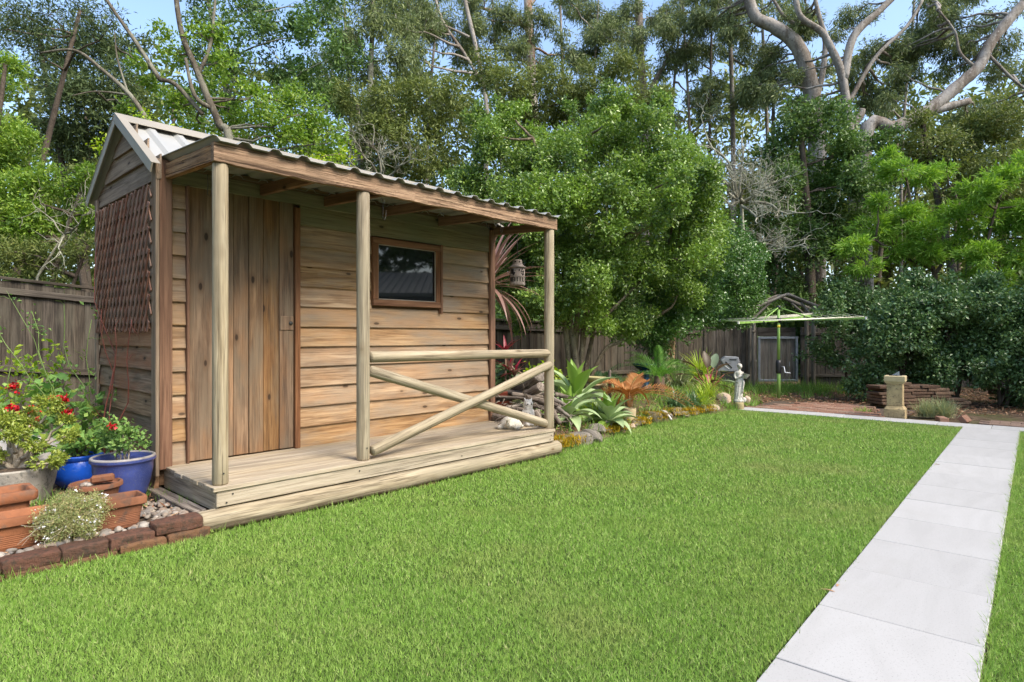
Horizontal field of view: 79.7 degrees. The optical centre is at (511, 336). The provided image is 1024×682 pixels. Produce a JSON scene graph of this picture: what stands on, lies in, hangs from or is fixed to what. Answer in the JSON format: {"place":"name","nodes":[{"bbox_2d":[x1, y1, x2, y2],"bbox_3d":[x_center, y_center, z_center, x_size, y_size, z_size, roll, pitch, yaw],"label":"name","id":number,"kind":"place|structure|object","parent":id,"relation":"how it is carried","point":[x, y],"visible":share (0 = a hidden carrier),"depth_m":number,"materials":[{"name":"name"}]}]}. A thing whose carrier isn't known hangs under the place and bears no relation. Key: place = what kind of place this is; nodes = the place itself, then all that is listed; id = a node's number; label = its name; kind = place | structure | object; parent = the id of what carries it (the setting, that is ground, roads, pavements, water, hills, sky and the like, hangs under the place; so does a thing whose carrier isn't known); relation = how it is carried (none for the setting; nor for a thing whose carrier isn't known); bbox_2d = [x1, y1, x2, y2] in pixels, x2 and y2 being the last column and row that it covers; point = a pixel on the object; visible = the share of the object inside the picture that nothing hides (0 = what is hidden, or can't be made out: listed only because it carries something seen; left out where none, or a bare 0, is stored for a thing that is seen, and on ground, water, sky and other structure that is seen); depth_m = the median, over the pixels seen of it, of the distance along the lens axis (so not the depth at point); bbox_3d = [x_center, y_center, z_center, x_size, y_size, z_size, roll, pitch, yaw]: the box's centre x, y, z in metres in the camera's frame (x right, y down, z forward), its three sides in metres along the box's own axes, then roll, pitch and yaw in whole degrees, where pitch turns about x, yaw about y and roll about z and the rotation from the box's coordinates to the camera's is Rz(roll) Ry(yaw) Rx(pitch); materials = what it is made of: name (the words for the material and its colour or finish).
{"place":"outdoors","nodes":[
{"label":"outdoors","id":0,"kind":"place"},
{"bbox_2d":[0,481,188,556],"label":"garden bed","id":1,"kind":"object","parent":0,"point":[149,513],"visible":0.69,"depth_m":3.88,"materials":[{"name":"stone"}]},
{"bbox_2d":[0,504,51,551],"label":"terracotta trough","id":2,"kind":"object","parent":1,"relation":"on","point":[13,532],"visible":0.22,"depth_m":3.33,"materials":[{"name":"ceramic"}]},
{"bbox_2d":[0,483,37,511],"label":"terracotta trough","id":3,"kind":"object","parent":2,"relation":"on","point":[17,496],"visible":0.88,"depth_m":3.56,"materials":[{"name":"ceramic"}]},
{"bbox_2d":[0,459,57,503],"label":"concrete pot","id":4,"kind":"object","parent":1,"relation":"on","point":[45,478],"visible":0.33,"depth_m":4.22,"materials":[{"name":"concrete"}]},
{"bbox_2d":[0,393,81,470],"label":"jade plant","id":5,"kind":"object","parent":4,"relation":"on","point":[21,424],"visible":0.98,"depth_m":4.24,"materials":[{"name":"green plant"}]},
{"bbox_2d":[0,369,76,458],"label":"geranium","id":6,"kind":"object","parent":1,"relation":"on","point":[31,393],"visible":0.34,"depth_m":5.16,"materials":[{"name":"green plant"}]},
{"bbox_2d":[0,339,84,411],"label":"leafy shrub","id":7,"kind":"object","parent":1,"relation":"on","point":[35,363],"visible":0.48,"depth_m":5.77,"materials":[{"name":"green plant"}]},
{"bbox_2d":[0,292,103,449],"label":"climbing rose","id":8,"kind":"object","parent":1,"relation":"on","point":[81,387],"visible":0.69,"depth_m":5.17,"materials":[{"name":"green plant"}]},
{"bbox_2d":[17,487,115,547],"bbox_3d":[-2.488,1.009,3.418,0.337,0.334,0.531,0,0,25],"label":"alyssum","id":9,"kind":"object","parent":1,"relation":"on","point":[68,521],"visible":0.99,"depth_m":3.40,"materials":[{"name":"green plant"}]},
{"bbox_2d":[31,382,105,449],"bbox_3d":[-3.853,0.770,5.337,0.905,0.772,0.814,0,0,0],"label":"geranium","id":10,"kind":"object","parent":1,"relation":"on","point":[84,407],"visible":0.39,"depth_m":5.19,"materials":[{"name":"green plant"}]},
{"bbox_2d":[54,451,103,488],"bbox_3d":[-3.362,1.028,4.750,0.344,0.245,0.344,0,0,0],"label":"blue pot","id":11,"kind":"object","parent":1,"relation":"on","point":[77,468],"visible":0.47,"depth_m":4.61,"materials":[{"name":"ceramic"}]},
{"bbox_2d":[45,412,124,456],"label":"potted geranium","id":12,"kind":"object","parent":11,"relation":"in","point":[83,446],"visible":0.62,"depth_m":4.67,"materials":[{"name":"green plant"}]},
{"bbox_2d":[67,478,122,499],"bbox_3d":[-2.700,1.047,3.980,0.300,0.206,0.300,0,0,0],"label":"terracotta pot","id":13,"kind":"object","parent":1,"relation":"on","point":[113,486],"visible":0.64,"depth_m":3.93,"materials":[{"name":"ceramic"}]},
{"bbox_2d":[52,490,146,537],"bbox_3d":[-2.450,1.059,3.652,0.202,0.182,0.452,0,0,43],"label":"terracotta trough","id":14,"kind":"object","parent":1,"relation":"on","point":[125,509],"visible":0.48,"depth_m":3.68,"materials":[{"name":"ceramic"}]},
{"bbox_2d":[89,247,138,452],"bbox_3d":[-3.276,0.184,5.009,0.300,1.934,1.026,0,0,-37],"label":"climbing rose","id":15,"kind":"object","parent":1,"relation":"on","point":[110,386],"visible":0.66,"depth_m":5.05,"materials":[{"name":"red plant"}]},
{"bbox_2d":[30,426,201,507],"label":"weeds","id":16,"kind":"object","parent":1,"relation":"on","point":[39,502],"visible":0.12,"depth_m":4.20,"materials":[{"name":"green plant"}]},
{"bbox_2d":[88,450,155,493],"bbox_3d":[-2.707,0.987,4.270,0.400,0.326,0.400,0,0,0],"label":"blue pot","id":17,"kind":"object","parent":1,"relation":"on","point":[134,471],"visible":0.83,"depth_m":4.17,"materials":[{"name":"ceramic"}]},
{"bbox_2d":[91,411,152,459],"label":"potted plant","id":18,"kind":"object","parent":17,"relation":"in","point":[115,435],"visible":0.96,"depth_m":4.21,"materials":[{"name":"green plant"}]},
{"bbox_2d":[0,406,1023,681],"bbox_3d":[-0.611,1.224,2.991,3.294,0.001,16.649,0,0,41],"label":"lawn","id":19,"kind":"structure","parent":0,"point":[412,625],"depth_m":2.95,"materials":[{"name":"plant"}]},
{"bbox_2d":[0,369,1023,680],"bbox_3d":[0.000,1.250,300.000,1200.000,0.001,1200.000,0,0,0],"label":"ground","id":20,"kind":"structure","parent":0,"point":[992,415],"depth_m":9.86,"materials":[{"name":"brown soil"}]},
{"bbox_2d":[0,48,52,176],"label":"tree","id":21,"kind":"object","parent":20,"relation":"on","point":[18,135],"visible":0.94,"depth_m":11.30,"materials":[{"name":"green plant"}]},
{"bbox_2d":[0,227,94,287],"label":"tree","id":22,"kind":"object","parent":20,"relation":"on","point":[36,253],"visible":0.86,"depth_m":7.91,"materials":[{"name":"green plant"}]},
{"bbox_2d":[0,156,95,285],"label":"tree","id":23,"kind":"object","parent":20,"relation":"on","point":[21,186],"visible":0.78,"depth_m":9.13,"materials":[{"name":"green plant"}]},
{"bbox_2d":[17,167,92,283],"bbox_3d":[-5.608,-0.428,7.554,1.326,3.298,0.456,0,0,14],"label":"bare branch","id":24,"kind":"object","parent":20,"relation":"on","point":[53,251],"visible":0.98,"depth_m":7.61,"materials":[{"name":"brown plant"}]},
{"bbox_2d":[0,0,136,276],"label":"tree","id":25,"kind":"object","parent":20,"relation":"on","point":[8,30],"visible":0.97,"depth_m":13.72,"materials":[{"name":"green plant"}]},
{"bbox_2d":[0,1,162,291],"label":"tree","id":26,"kind":"object","parent":20,"relation":"on","point":[78,133],"visible":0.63,"depth_m":18.44,"materials":[{"name":"green plant"}]},
{"bbox_2d":[0,512,210,581],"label":"brick edging","id":27,"kind":"object","parent":20,"relation":"on","point":[156,532],"visible":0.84,"depth_m":3.43,"materials":[{"name":"brown brick"}]},
{"bbox_2d":[39,0,354,165],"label":"leaning tree","id":28,"kind":"object","parent":20,"relation":"on","point":[212,104],"visible":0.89,"depth_m":8.53,"materials":[{"name":"green plant"}]},
{"bbox_2d":[151,0,378,141],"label":"tree","id":29,"kind":"object","parent":20,"relation":"on","point":[299,25],"visible":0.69,"depth_m":16.83,"materials":[{"name":"green plant"}]},
{"bbox_2d":[85,112,561,531],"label":"garden shed","id":30,"kind":"structure","parent":20,"relation":"on","point":[324,329],"depth_m":5.09,"materials":[{"name":"wood"}]},
{"bbox_2d":[85,107,362,170],"bbox_3d":[-3.781,-2.368,7.828,3.605,1.048,0.898,0,0,0],"label":"tree","id":31,"kind":"object","parent":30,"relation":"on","point":[341,154],"visible":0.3,"depth_m":7.98,"materials":[{"name":"green plant"}]},
{"bbox_2d":[185,186,299,463],"bbox_3d":[-2.151,-0.092,4.965,0.054,2.100,0.912,0,0,43],"label":"door","id":32,"kind":"structure","parent":30,"relation":"in","point":[264,235],"depth_m":4.98,"materials":[{"name":"wood"}]},
{"bbox_2d":[371,237,442,313],"bbox_3d":[-1.038,-0.604,6.162,0.052,0.723,0.870,0,0,43],"label":"window","id":33,"kind":"structure","parent":30,"relation":"in","point":[404,273],"depth_m":6.14,"materials":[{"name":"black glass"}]},
{"bbox_2d":[497,416,523,429],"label":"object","id":34,"kind":"object","parent":30,"relation":"on","point":[507,422],"visible":0.94,"depth_m":6.33,"materials":[{"name":"stone"}]},
{"bbox_2d":[508,233,525,285],"bbox_3d":[0.060,-0.860,6.794,0.200,0.590,0.200,0,0,0],"label":"hanging lantern","id":35,"kind":"object","parent":30,"relation":"hanging from","point":[517,267],"visible":1,"depth_m":6.73,"materials":[{"name":"metal"}]},
{"bbox_2d":[309,3,364,166],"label":"gum tree","id":36,"kind":"object","parent":20,"relation":"on","point":[325,64],"visible":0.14,"depth_m":24.02,"materials":[{"name":"green plant"}]},
{"bbox_2d":[0,276,702,432],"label":"paling fence","id":37,"kind":"object","parent":20,"relation":"on","point":[48,307],"visible":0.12,"depth_m":7.59,"materials":[{"name":"wood"}]},
{"bbox_2d":[303,0,446,170],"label":"tree","id":38,"kind":"object","parent":20,"relation":"on","point":[372,25],"visible":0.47,"depth_m":18.60,"materials":[{"name":"green plant"}]},
{"bbox_2d":[331,112,436,175],"bbox_3d":[-2.255,-1.258,10.014,2.079,4.955,1.118,0,0,0],"label":"bare shrub","id":39,"kind":"object","parent":20,"relation":"on","point":[381,164],"visible":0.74,"depth_m":9.98,"materials":[{"name":"grey plant"}]},
{"bbox_2d":[319,68,495,189],"bbox_3d":[-2.506,-2.522,14.469,4.506,7.604,2.588,0,0,0],"label":"tree","id":40,"kind":"object","parent":20,"relation":"on","point":[384,124],"visible":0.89,"depth_m":14.13,"materials":[{"name":"green plant"}]},
{"bbox_2d":[391,0,458,184],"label":"gum tree","id":41,"kind":"object","parent":20,"relation":"on","point":[433,52],"visible":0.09,"depth_m":23.95,"materials":[{"name":"green plant"}]},
{"bbox_2d":[365,0,491,178],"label":"gum tree","id":42,"kind":"object","parent":20,"relation":"on","point":[426,21],"visible":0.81,"depth_m":20.93,"materials":[{"name":"green plant"}]},
{"bbox_2d":[0,25,1023,358],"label":"wood","id":43,"kind":"object","parent":20,"relation":"on","point":[740,131],"depth_m":28.55,"materials":[{"name":"green plant"}]},
{"bbox_2d":[482,0,544,288],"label":"gum tree","id":44,"kind":"object","parent":20,"relation":"on","point":[493,39],"visible":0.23,"depth_m":23.70,"materials":[{"name":"green plant"}]},
{"bbox_2d":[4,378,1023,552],"bbox_3d":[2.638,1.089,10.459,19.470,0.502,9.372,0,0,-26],"label":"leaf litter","id":45,"kind":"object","parent":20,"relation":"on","point":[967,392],"visible":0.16,"depth_m":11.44,"materials":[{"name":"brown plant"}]},
{"bbox_2d":[5,266,1023,375],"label":"undergrowth","id":46,"kind":"object","parent":20,"relation":"on","point":[796,325],"visible":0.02,"depth_m":18.38,"materials":[{"name":"green plant"}]},
{"bbox_2d":[446,0,590,262],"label":"gum tree","id":47,"kind":"object","parent":20,"relation":"on","point":[502,15],"visible":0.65,"depth_m":22.21,"materials":[{"name":"green plant"}]},
{"bbox_2d":[543,0,595,271],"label":"gum tree","id":48,"kind":"object","parent":20,"relation":"on","point":[560,40],"visible":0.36,"depth_m":22.55,"materials":[{"name":"green plant"}]},
{"bbox_2d":[466,37,680,279],"bbox_3d":[1.659,-3.535,17.040,5.969,9.637,3.211,0,0,0],"label":"tree","id":49,"kind":"object","parent":20,"relation":"on","point":[495,75],"visible":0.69,"depth_m":16.63,"materials":[{"name":"green plant"}]},
{"bbox_2d":[549,0,600,113],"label":"gum tree","id":50,"kind":"object","parent":20,"relation":"on","point":[569,10],"visible":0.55,"depth_m":23.26,"materials":[{"name":"green plant"}]},
{"bbox_2d":[554,404,719,447],"bbox_3d":[1.803,1.164,8.358,0.496,0.209,4.521,0,0,39],"label":"rock border","id":51,"kind":"object","parent":20,"relation":"on","point":[593,433],"visible":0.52,"depth_m":7.53,"materials":[{"name":"beige stone"}]},
{"bbox_2d":[542,404,716,447],"bbox_3d":[1.671,1.101,8.259,0.721,0.141,4.317,0,0,39],"label":"moss","id":52,"kind":"object","parent":51,"relation":"on","point":[613,427],"visible":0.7,"depth_m":8.23,"materials":[{"name":"plant"}]},
{"bbox_2d":[510,378,766,452],"bbox_3d":[1.880,1.115,10.940,6.160,0.334,8.960,0,0,0],"label":"raised bed","id":53,"kind":"object","parent":20,"relation":"on","point":[643,404],"visible":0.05,"depth_m":9.19,"materials":[{"name":"brown soil"}]},
{"bbox_2d":[480,222,543,349],"bbox_3d":[-0.254,-0.310,7.570,1.620,2.543,1.492,0,0,0],"label":"cordyline","id":54,"kind":"object","parent":53,"relation":"on","point":[502,300],"visible":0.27,"depth_m":7.57,"materials":[{"name":"brown plant"}]},
{"bbox_2d":[496,336,528,389],"bbox_3d":[-0.022,0.469,7.914,0.535,0.987,0.519,0,0,37],"label":"red cordyline","id":55,"kind":"object","parent":53,"relation":"on","point":[510,365],"visible":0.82,"depth_m":7.89,"materials":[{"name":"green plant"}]},
{"bbox_2d":[491,383,579,425],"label":"twigs","id":56,"kind":"object","parent":53,"relation":"on","point":[559,415],"visible":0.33,"depth_m":6.86,"materials":[{"name":"brown wood"}]},
{"bbox_2d":[542,385,601,430],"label":"agave","id":57,"kind":"object","parent":53,"relation":"on","point":[570,408],"visible":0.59,"depth_m":7.32,"materials":[{"name":"green plant"}]},
{"bbox_2d":[542,359,618,421],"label":"agave","id":58,"kind":"object","parent":53,"relation":"on","point":[578,378],"visible":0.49,"depth_m":7.94,"materials":[{"name":"green plant"}]},
{"bbox_2d":[438,74,736,388],"bbox_3d":[1.187,-1.628,9.684,4.847,5.303,2.909,0,0,0],"label":"leafy tree","id":59,"kind":"object","parent":53,"relation":"on","point":[676,204],"visible":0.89,"depth_m":9.39,"materials":[{"name":"green plant"}]},
{"bbox_2d":[584,392,639,434],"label":"agave","id":60,"kind":"object","parent":53,"relation":"on","point":[611,412],"visible":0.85,"depth_m":7.70,"materials":[{"name":"green plant"}]},
{"bbox_2d":[601,372,694,407],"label":"dead palm","id":61,"kind":"object","parent":53,"relation":"on","point":[630,391],"visible":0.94,"depth_m":8.51,"materials":[{"name":"beige plant"}]},
{"bbox_2d":[624,345,702,394],"bbox_3d":[2.522,0.569,10.240,1.287,0.882,1.408,0,0,0],"label":"cycad","id":62,"kind":"object","parent":53,"relation":"on","point":[660,371],"visible":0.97,"depth_m":10.14,"materials":[{"name":"green plant"}]},
{"bbox_2d":[652,350,716,387],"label":"grass clump","id":63,"kind":"object","parent":53,"relation":"on","point":[678,379],"visible":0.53,"depth_m":11.30,"materials":[{"name":"green plant"}]},
{"bbox_2d":[624,214,772,385],"bbox_3d":[4.050,-0.703,11.871,2.291,3.330,4.895,0,0,40],"label":"dark leafed tree","id":64,"kind":"object","parent":53,"relation":"on","point":[745,292],"visible":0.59,"depth_m":10.96,"materials":[{"name":"green plant"}]},
{"bbox_2d":[676,351,734,388],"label":"red leaf plant","id":65,"kind":"object","parent":53,"relation":"on","point":[713,360],"visible":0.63,"depth_m":11.27,"materials":[{"name":"red plant"}]},
{"bbox_2d":[679,350,731,381],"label":"grass clump","id":66,"kind":"object","parent":53,"relation":"on","point":[698,366],"visible":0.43,"depth_m":12.51,"materials":[{"name":"green plant"}]},
{"bbox_2d":[572,0,707,302],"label":"gum tree","id":67,"kind":"object","parent":20,"relation":"on","point":[606,26],"visible":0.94,"depth_m":23.35,"materials":[{"name":"green plant"}]},
{"bbox_2d":[656,1,714,134],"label":"gum tree","id":68,"kind":"object","parent":20,"relation":"on","point":[678,83],"visible":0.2,"depth_m":24.14,"materials":[{"name":"green plant"}]},
{"bbox_2d":[648,1,734,162],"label":"gum tree","id":69,"kind":"object","parent":20,"relation":"on","point":[714,101],"visible":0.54,"depth_m":23.74,"materials":[{"name":"green plant"}]},
{"bbox_2d":[540,369,862,450],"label":"weeds","id":70,"kind":"object","parent":20,"relation":"on","point":[800,387],"visible":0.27,"depth_m":11.41,"materials":[{"name":"green plant"}]},
{"bbox_2d":[669,0,738,287],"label":"gum tree","id":71,"kind":"object","parent":20,"relation":"on","point":[722,56],"visible":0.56,"depth_m":23.86,"materials":[{"name":"green plant"}]},
{"bbox_2d":[686,0,770,237],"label":"gum tree","id":72,"kind":"object","parent":20,"relation":"on","point":[733,105],"visible":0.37,"depth_m":23.93,"materials":[{"name":"green plant"}]},
{"bbox_2d":[718,356,739,385],"bbox_3d":[4.552,0.820,12.901,0.459,0.819,0.350,0,0,14],"label":"hose reel","id":73,"kind":"object","parent":20,"relation":"on","point":[734,361],"visible":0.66,"depth_m":12.74,"materials":[{"name":"grey plastic"}]},
{"bbox_2d":[675,0,827,326],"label":"gum tree","id":74,"kind":"object","parent":20,"relation":"on","point":[698,23],"visible":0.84,"depth_m":21.66,"materials":[{"name":"green plant"}]},
{"bbox_2d":[681,91,840,326],"bbox_3d":[5.640,-2.335,14.971,3.676,7.114,2.817,0,0,0],"label":"lichen tree","id":75,"kind":"object","parent":20,"relation":"on","point":[740,201],"visible":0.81,"depth_m":14.84,"materials":[{"name":"grey plant"}]},
{"bbox_2d":[725,0,809,312],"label":"gum tree","id":76,"kind":"object","parent":20,"relation":"on","point":[743,57],"visible":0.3,"depth_m":23.96,"materials":[{"name":"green plant"}]},
{"bbox_2d":[756,328,797,381],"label":"gate","id":77,"kind":"structure","parent":20,"relation":"on","point":[767,352],"depth_m":15.36,"materials":[{"name":"wood"}]},
{"bbox_2d":[746,293,829,387],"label":"garden arch","id":78,"kind":"structure","parent":20,"relation":"on","point":[752,360],"depth_m":14.72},
{"bbox_2d":[719,305,866,398],"bbox_3d":[5.446,0.300,11.949,2.900,1.840,2.161,0,0,0],"label":"rotary clothes line","id":79,"kind":"object","parent":20,"relation":"on","point":[796,316],"visible":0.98,"depth_m":12.07,"materials":[{"name":"green paint"}]},
{"bbox_2d":[726,92,909,326],"bbox_3d":[8.958,-2.865,18.006,5.320,8.245,3.638,0,0,13],"label":"tree","id":80,"kind":"object","parent":20,"relation":"on","point":[844,174],"visible":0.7,"depth_m":17.58,"materials":[{"name":"green plant"}]},
{"bbox_2d":[791,274,886,393],"bbox_3d":[7.238,-0.065,12.995,2.336,2.596,1.491,0,0,-12],"label":"camellia shrub","id":81,"kind":"object","parent":20,"relation":"on","point":[842,304],"visible":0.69,"depth_m":12.85,"materials":[{"name":"green plant"}]},
{"bbox_2d":[753,0,930,319],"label":"gum tree","id":82,"kind":"object","parent":20,"relation":"on","point":[810,18],"visible":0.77,"depth_m":20.80,"materials":[{"name":"green plant"}]},
{"bbox_2d":[702,327,1019,386],"bbox_3d":[9.934,0.500,15.361,10.348,1.500,0.158,0,0,0],"label":"paling fence","id":83,"kind":"object","parent":20,"relation":"on","point":[730,342],"visible":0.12,"depth_m":15.36,"materials":[{"name":"wood"}]},
{"bbox_2d":[837,326,921,401],"bbox_3d":[7.171,0.572,11.765,1.659,1.615,1.266,0,0,-40],"label":"camellia shrub","id":84,"kind":"object","parent":20,"relation":"on","point":[876,370],"visible":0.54,"depth_m":11.58,"materials":[{"name":"green plant"}]},
{"bbox_2d":[827,143,960,283],"bbox_3d":[8.405,-1.535,13.438,3.289,5.519,1.816,0,0,0],"label":"wattle tree","id":85,"kind":"object","parent":20,"relation":"on","point":[886,225],"visible":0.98,"depth_m":13.25,"materials":[{"name":"green plant"}]},
{"bbox_2d":[866,0,929,281],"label":"gum tree","id":86,"kind":"object","parent":20,"relation":"on","point":[887,116],"visible":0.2,"depth_m":23.96,"materials":[{"name":"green plant"}]},
{"bbox_2d":[857,263,965,383],"bbox_3d":[7.458,-0.098,11.661,2.239,2.653,1.639,0,0,-34],"label":"camellia shrub","id":87,"kind":"object","parent":20,"relation":"on","point":[900,311],"visible":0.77,"depth_m":11.34,"materials":[{"name":"green plant"}]},
{"bbox_2d":[907,396,937,417],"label":"spiky shrub","id":88,"kind":"object","parent":20,"relation":"on","point":[925,410],"visible":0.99,"depth_m":9.32,"materials":[{"name":"green plant"}]},
{"bbox_2d":[855,0,1023,314],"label":"gum tree","id":89,"kind":"object","parent":20,"relation":"on","point":[942,17],"visible":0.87,"depth_m":20.02,"materials":[{"name":"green plant"}]},
{"bbox_2d":[925,395,968,418],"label":"spiky shrub","id":90,"kind":"object","parent":20,"relation":"on","point":[944,409],"visible":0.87,"depth_m":9.24,"materials":[{"name":"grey plant"}]},
{"bbox_2d":[888,92,1023,286],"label":"tree","id":91,"kind":"object","parent":20,"relation":"on","point":[995,130],"visible":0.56,"depth_m":17.34,"materials":[{"name":"green plant"}]},
{"bbox_2d":[912,267,1022,397],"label":"camellia shrub","id":92,"kind":"object","parent":20,"relation":"on","point":[954,319],"visible":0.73,"depth_m":11.18,"materials":[{"name":"green plant"}]},
{"bbox_2d":[925,149,1023,394],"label":"wattle tree","id":93,"kind":"object","parent":20,"relation":"on","point":[1006,217],"visible":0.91,"depth_m":12.84,"materials":[{"name":"green plant"}]},
{"bbox_2d":[954,268,1023,408],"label":"camellia shrub","id":94,"kind":"object","parent":20,"relation":"on","point":[1005,349],"visible":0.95,"depth_m":10.77,"materials":[{"name":"green plant"}]},
{"bbox_2d":[0,0,1023,291],"label":"sky","id":95,"kind":"structure","parent":0,"point":[896,13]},
{"bbox_2d":[747,401,915,416],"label":"brick paving","id":96,"kind":"structure","parent":0,"point":[836,408],"depth_m":10.36,"materials":[{"name":"brick"}]},
{"bbox_2d":[884,372,906,418],"bbox_3d":[5.800,0.880,9.280,0.276,0.720,0.276,0,0,38],"label":"sundial pedestal","id":97,"kind":"object","parent":96,"relation":"on","point":[895,407],"visible":0.99,"depth_m":9.19,"materials":[{"name":"yellow stone"}]},
{"bbox_2d":[739,407,1023,431],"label":"cross path","id":98,"kind":"structure","parent":0,"point":[935,423],"depth_m":8.96,"materials":[{"name":"concrete"}]},
{"bbox_2d":[733,363,749,409],"bbox_3d":[3.835,0.838,10.242,0.165,0.785,0.270,0,0,-43],"label":"garden statue","id":99,"kind":"object","parent":98,"relation":"on","point":[739,400],"visible":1,"depth_m":10.23,"materials":[{"name":"stone"}]},
{"bbox_2d":[756,427,1019,681],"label":"path","id":100,"kind":"structure","parent":0,"point":[907,601],"depth_m":2.93,"materials":[{"name":"concrete"}]},
{"bbox_2d":[987,444,1023,681],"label":"lawn","id":101,"kind":"structure","parent":0,"point":[1017,657],"depth_m":2.60,"materials":[{"name":"plant"}]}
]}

